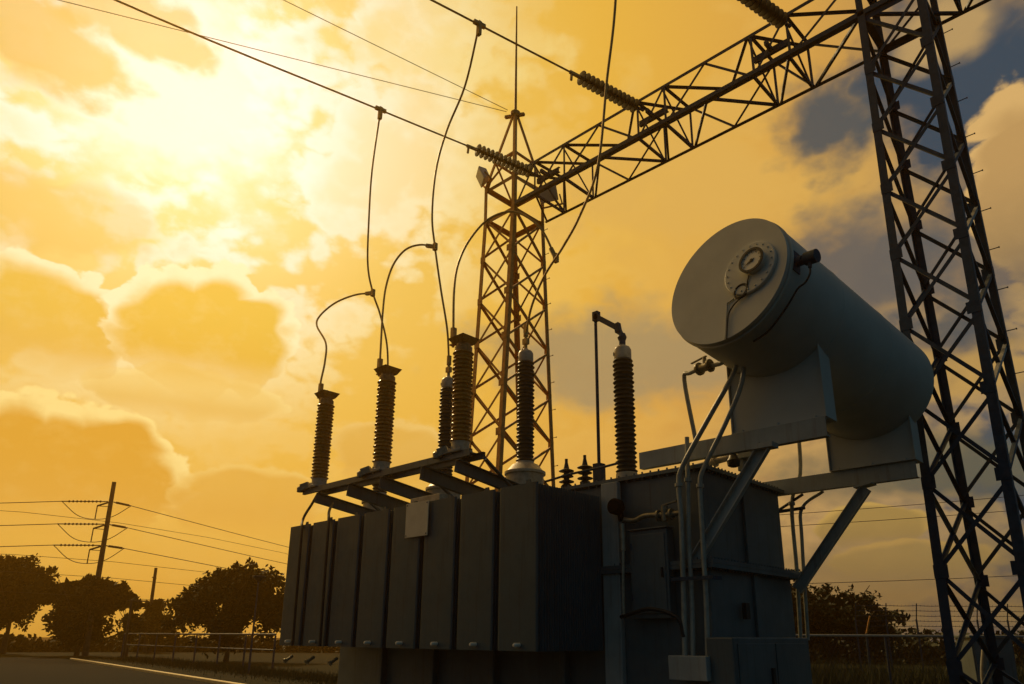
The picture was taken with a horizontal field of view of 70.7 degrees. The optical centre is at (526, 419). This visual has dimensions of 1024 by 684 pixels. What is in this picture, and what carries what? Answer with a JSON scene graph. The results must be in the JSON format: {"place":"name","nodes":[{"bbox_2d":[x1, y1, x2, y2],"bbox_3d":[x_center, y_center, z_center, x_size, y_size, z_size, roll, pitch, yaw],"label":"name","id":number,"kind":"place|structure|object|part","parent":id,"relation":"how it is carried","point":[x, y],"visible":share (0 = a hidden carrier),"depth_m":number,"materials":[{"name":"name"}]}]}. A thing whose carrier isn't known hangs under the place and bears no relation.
{"place":"outdoors","nodes":[
{"label":"outdoors","id":0,"kind":"place"},
{"bbox_2d":[0,658,213,683],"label":"asphalt road","id":1,"kind":"structure","parent":0,"point":[38,671],"depth_m":31.43,"materials":[{"name":"grey asphalt"}]},
{"bbox_3d":[-0.338,5.503,12.889,10.800,0.248,5.400,-15,-22,41],"label":"concrete plinth","id":2,"kind":"object","parent":1,"relation":"on","visible":0},
{"bbox_2d":[279,218,933,683],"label":"power transformer","id":3,"kind":"object","parent":2,"relation":"on","point":[629,574],"visible":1,"depth_m":10.93,"materials":[{"name":"paint"}]},
{"bbox_2d":[316,293,364,391],"bbox_3d":[-4.864,-1.791,17.839,1.855,2.986,1.068,-15,-22,41],"label":"jumper wire","id":4,"kind":"object","parent":3,"relation":"attached to","point":[320,386],"visible":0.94,"depth_m":18.02,"materials":[{"name":"metal"}]},
{"bbox_2d":[377,244,425,366],"bbox_3d":[-2.848,-2.502,16.255,1.207,3.448,0.864,11,-20,-32],"label":"jumper wire","id":5,"kind":"object","parent":3,"relation":"attached to","point":[379,361],"visible":0.98,"depth_m":16.31,"materials":[{"name":"metal"}]},
{"bbox_2d":[450,210,551,337],"bbox_3d":[-0.446,-2.850,14.383,2.036,3.060,0.695,1,-17,-3],"label":"jumper wire","id":6,"kind":"object","parent":3,"relation":"attached to","point":[453,331],"visible":0.94,"depth_m":14.48,"materials":[{"name":"metal"}]},
{"bbox_2d":[86,655,337,683],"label":"rough grass","id":7,"kind":"structure","parent":0,"point":[299,675],"depth_m":34.56,"materials":[{"name":"green plant"}]},
{"bbox_2d":[114,0,466,145],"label":"overhead conductor","id":8,"kind":"object","parent":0,"point":[200,36],"visible":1,"depth_m":16.57,"materials":[{"name":"metal"}]},
{"bbox_2d":[365,105,388,364],"bbox_3d":[-3.775,-4.394,17.958,0.633,6.539,2.078,-1,-17,4],"label":"dropper wire","id":9,"kind":"object","parent":8,"relation":"hanging from","point":[381,110],"visible":0.81,"depth_m":18.08,"materials":[{"name":"metal"}]},
{"bbox_2d":[430,0,569,72],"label":"overhead conductor","id":10,"kind":"object","parent":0,"point":[497,34],"visible":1,"depth_m":15.79,"materials":[{"name":"metal"}]},
{"bbox_2d":[425,19,485,361],"bbox_3d":[-1.656,-4.925,15.835,0.751,6.719,3.152,5,-17,-15],"label":"dropper wire","id":11,"kind":"object","parent":10,"relation":"hanging from","point":[480,25],"visible":0.99,"depth_m":16.38,"materials":[{"name":"metal"}]},
{"bbox_2d":[0,637,1023,683],"bbox_3d":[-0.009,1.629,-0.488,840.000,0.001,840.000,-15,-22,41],"label":"ground","id":12,"kind":"structure","parent":0,"point":[297,662],"depth_m":48.54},
{"bbox_2d":[0,553,60,653],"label":"tree","id":13,"kind":"object","parent":12,"relation":"on","point":[18,608],"visible":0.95,"depth_m":63.02,"materials":[{"name":"green plant"}]},
{"bbox_2d":[41,573,139,655],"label":"tree","id":14,"kind":"object","parent":12,"relation":"on","point":[70,623],"visible":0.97,"depth_m":58.01,"materials":[{"name":"green plant"}]},
{"bbox_2d":[53,482,131,655],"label":"utility pole","id":15,"kind":"object","parent":12,"relation":"on","point":[88,634],"visible":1,"depth_m":59.76,"materials":[{"name":"brown wood"}]},
{"bbox_2d":[0,524,48,525],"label":"distribution line","id":16,"kind":"object","parent":15,"relation":"attached to","point":[25,524],"visible":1,"depth_m":60.11,"materials":[{"name":"black metal"}]},
{"bbox_2d":[0,545,51,546],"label":"distribution line","id":17,"kind":"object","parent":15,"relation":"attached to","point":[26,545],"visible":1,"depth_m":59.61,"materials":[{"name":"black metal"}]},
{"bbox_2d":[7,501,60,502],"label":"distribution line","id":18,"kind":"object","parent":15,"relation":"attached to","point":[33,502],"visible":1,"depth_m":60.66,"materials":[{"name":"black metal"}]},
{"bbox_2d":[0,571,190,585],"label":"service line","id":19,"kind":"object","parent":15,"relation":"attached to","point":[87,576],"visible":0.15,"depth_m":58.13,"materials":[{"name":"black metal"}]},
{"bbox_2d":[6,554,200,571],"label":"service line","id":20,"kind":"object","parent":15,"relation":"attached to","point":[98,560],"visible":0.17,"depth_m":58.83,"materials":[{"name":"black metal"}]},
{"bbox_2d":[0,591,221,605],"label":"service line","id":21,"kind":"object","parent":15,"relation":"attached to","point":[66,594],"visible":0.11,"depth_m":56.87,"materials":[{"name":"black metal"}]},
{"bbox_2d":[0,510,285,553],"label":"service line","id":22,"kind":"object","parent":15,"relation":"attached to","point":[140,526],"visible":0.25,"depth_m":61.64,"materials":[{"name":"black metal"}]},
{"bbox_2d":[125,548,231,569],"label":"distribution line","id":23,"kind":"object","parent":15,"relation":"attached to","point":[174,558],"visible":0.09,"depth_m":66.81,"materials":[{"name":"black metal"}]},
{"bbox_2d":[129,528,285,563],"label":"distribution line","id":24,"kind":"object","parent":15,"relation":"attached to","point":[203,545],"visible":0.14,"depth_m":70.19,"materials":[{"name":"black metal"}]},
{"bbox_2d":[132,506,286,546],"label":"distribution line","id":25,"kind":"object","parent":15,"relation":"attached to","point":[205,525],"visible":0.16,"depth_m":70.67,"materials":[{"name":"black metal"}]},
{"bbox_2d":[115,596,146,655],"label":"tree","id":26,"kind":"object","parent":12,"relation":"on","point":[136,624],"visible":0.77,"depth_m":57.77,"materials":[{"name":"green plant"}]},
{"bbox_2d":[121,600,148,659],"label":"street lamp","id":27,"kind":"object","parent":12,"relation":"on","point":[126,633],"visible":0.9,"depth_m":49.99,"materials":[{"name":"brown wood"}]},
{"bbox_2d":[142,568,157,652],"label":"short pole","id":28,"kind":"object","parent":12,"relation":"on","point":[151,602],"visible":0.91,"depth_m":70.84,"materials":[{"name":"brown wood"}]},
{"bbox_2d":[70,658,242,683],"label":"kerb","id":29,"kind":"structure","parent":12,"relation":"on","point":[208,680],"depth_m":31.29,"materials":[{"name":"paint"}]},
{"bbox_2d":[139,598,176,652],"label":"tree","id":30,"kind":"object","parent":12,"relation":"on","point":[152,619],"visible":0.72,"depth_m":70.13,"materials":[{"name":"green plant"}]},
{"bbox_2d":[0,632,339,652],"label":"hedge","id":31,"kind":"object","parent":12,"relation":"on","point":[20,643],"visible":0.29,"depth_m":72.18,"materials":[{"name":"green plant"}]},
{"bbox_2d":[120,633,276,667],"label":"pipe rail fence","id":32,"kind":"object","parent":12,"relation":"on","point":[218,647],"visible":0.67,"depth_m":42.11,"materials":[{"name":"metal"}]},
{"bbox_2d":[160,557,285,661],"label":"tree","id":33,"kind":"object","parent":12,"relation":"on","point":[233,591],"visible":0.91,"depth_m":47.65,"materials":[{"name":"green plant"}]},
{"bbox_2d":[248,576,265,673],"bbox_3d":[-12.516,9.350,33.082,0.600,4.340,0.600,-15,-22,41],"label":"lamp post","id":34,"kind":"object","parent":12,"relation":"on","point":[258,579],"visible":0.95,"depth_m":33.14,"materials":[{"name":"metal"}]},
{"bbox_2d":[465,6,557,491],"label":"lattice tower","id":35,"kind":"structure","parent":12,"relation":"on","point":[512,261],"depth_m":20.83,"materials":[{"name":"metal"}]},
{"bbox_2d":[59,0,506,111],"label":"earth wire","id":36,"kind":"object","parent":35,"relation":"attached to","point":[285,56],"visible":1,"depth_m":20.75,"materials":[{"name":"metal"}]},
{"bbox_2d":[284,0,506,109],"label":"earth wire","id":37,"kind":"object","parent":35,"relation":"attached to","point":[390,52],"visible":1,"depth_m":20.48,"materials":[{"name":"metal"}]},
{"bbox_2d":[476,166,491,187],"bbox_3d":[-1.317,-7.381,22.005,0.420,0.457,0.660,4,-17,-12],"label":"floodlight","id":38,"kind":"object","parent":35,"relation":"attached to","point":[483,176],"visible":0.95,"depth_m":21.87,"materials":[{"name":"metal"}]},
{"bbox_2d":[792,600,815,638],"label":"tree","id":39,"kind":"object","parent":12,"relation":"on","point":[796,624],"visible":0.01,"depth_m":41.37,"materials":[{"name":"green plant"}]},
{"bbox_2d":[791,569,910,667],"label":"tree","id":40,"kind":"object","parent":12,"relation":"on","point":[834,614],"visible":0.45,"depth_m":42.06,"materials":[{"name":"green plant"}]},
{"bbox_2d":[865,616,871,669],"bbox_3d":[15.496,10.233,32.613,0.132,2.668,0.498,4,-17,-14],"label":"barbed arm post","id":41,"kind":"object","parent":12,"relation":"on","point":[868,650],"visible":0.73,"depth_m":32.74,"materials":[{"name":"metal"}]},
{"bbox_2d":[796,634,1023,683],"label":"chain link fence","id":42,"kind":"object","parent":12,"relation":"on","point":[870,636],"visible":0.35,"depth_m":25.84,"materials":[{"name":"metal"}]},
{"bbox_2d":[809,627,1023,665],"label":"distant bushes","id":43,"kind":"object","parent":12,"relation":"on","point":[939,650],"visible":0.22,"depth_m":48.88,"materials":[{"name":"green plant"}]},
{"bbox_2d":[810,656,1023,683],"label":"weeds","id":44,"kind":"object","parent":12,"relation":"on","point":[895,678],"visible":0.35,"depth_m":27.25,"materials":[{"name":"green plant"}]},
{"bbox_2d":[854,603,1020,669],"bbox_3d":[24.913,11.908,39.596,13.677,3.558,0.329,1,-17,-1],"label":"barbed wire fence","id":45,"kind":"object","parent":12,"relation":"on","point":[916,605],"visible":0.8,"depth_m":39.86,"materials":[{"name":"metal"}]},
{"bbox_2d":[855,0,1023,683],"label":"lattice tower","id":46,"kind":"structure","parent":12,"relation":"on","point":[929,31],"depth_m":12.70,"materials":[{"name":"metal"}]},
{"bbox_2d":[515,0,990,222],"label":"truss beam","id":47,"kind":"structure","parent":46,"relation":"attached to","point":[790,54],"depth_m":17.36,"materials":[{"name":"metal"}]},
{"bbox_2d":[466,144,537,176],"bbox_3d":[-0.657,-7.119,19.894,2.301,0.392,0.344,11,-20,-32],"label":"insulator string","id":48,"kind":"object","parent":47,"relation":"attached to","point":[510,163],"visible":1,"depth_m":19.83,"materials":[{"name":"ceramic"}]},
{"bbox_2d":[539,185,562,208],"bbox_3d":[0.681,-6.627,21.398,0.660,0.440,0.456,-7,-18,22],"label":"floodlight","id":49,"kind":"object","parent":47,"relation":"attached to","point":[547,195],"visible":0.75,"depth_m":21.29,"materials":[{"name":"metal"}]},
{"bbox_2d":[569,70,643,112],"bbox_3d":[1.945,-7.866,17.353,2.301,0.392,0.344,11,-20,-32],"label":"insulator string","id":50,"kind":"object","parent":47,"relation":"attached to","point":[615,95],"visible":0.94,"depth_m":17.28,"materials":[{"name":"ceramic"}]},
{"bbox_2d":[737,0,790,28],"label":"insulator string","id":51,"kind":"object","parent":47,"relation":"attached to","point":[768,11],"visible":1,"depth_m":15.04,"materials":[{"name":"ceramic"}]},
{"bbox_2d":[980,650,986,683],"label":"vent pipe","id":52,"kind":"object","parent":12,"relation":"on","point":[983,666],"visible":0.76,"depth_m":18.01,"materials":[{"name":"grey metal"}]},
{"bbox_2d":[954,635,1017,683],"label":"equipment cabinet","id":53,"kind":"object","parent":12,"relation":"on","point":[970,659],"visible":0.34,"depth_m":21.53,"materials":[{"name":"metal"}]},
{"bbox_3d":[13.616,7.311,21.419,0.558,1.420,0.024,1,-17,-1],"label":"door","id":54,"kind":"part","parent":53,"relation":"part of","materials":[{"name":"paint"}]},
{"bbox_3d":[14.214,7.318,21.431,0.558,1.420,0.024,1,-17,-1],"label":"door","id":55,"kind":"part","parent":53,"relation":"part of","materials":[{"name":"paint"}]},
{"bbox_2d":[0,0,1023,641],"label":"sky","id":56,"kind":"structure","parent":0,"point":[181,212],"materials":[{"name":"orange"}]},
{"bbox_2d":[781,511,1004,526],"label":"distribution line","id":57,"kind":"object","parent":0,"point":[893,519],"visible":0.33,"depth_m":45.52,"materials":[{"name":"black metal"}]},
{"bbox_2d":[781,495,1023,514],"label":"distribution line","id":58,"kind":"object","parent":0,"point":[891,506],"visible":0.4,"depth_m":45.76,"materials":[{"name":"black metal"}]},
{"bbox_2d":[809,575,1016,583],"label":"distribution line","id":59,"kind":"object","parent":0,"point":[906,580],"visible":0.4,"depth_m":45.26,"materials":[{"name":"black metal"}]},
{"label":"overhead conductor","id":60,"kind":"object","parent":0,"visible":0},
{"bbox_2d":[523,0,616,332],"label":"dropper wire","id":61,"kind":"object","parent":60,"relation":"hanging from","point":[555,255],"visible":1,"depth_m":13.01,"materials":[{"name":"metal"}]}
]}

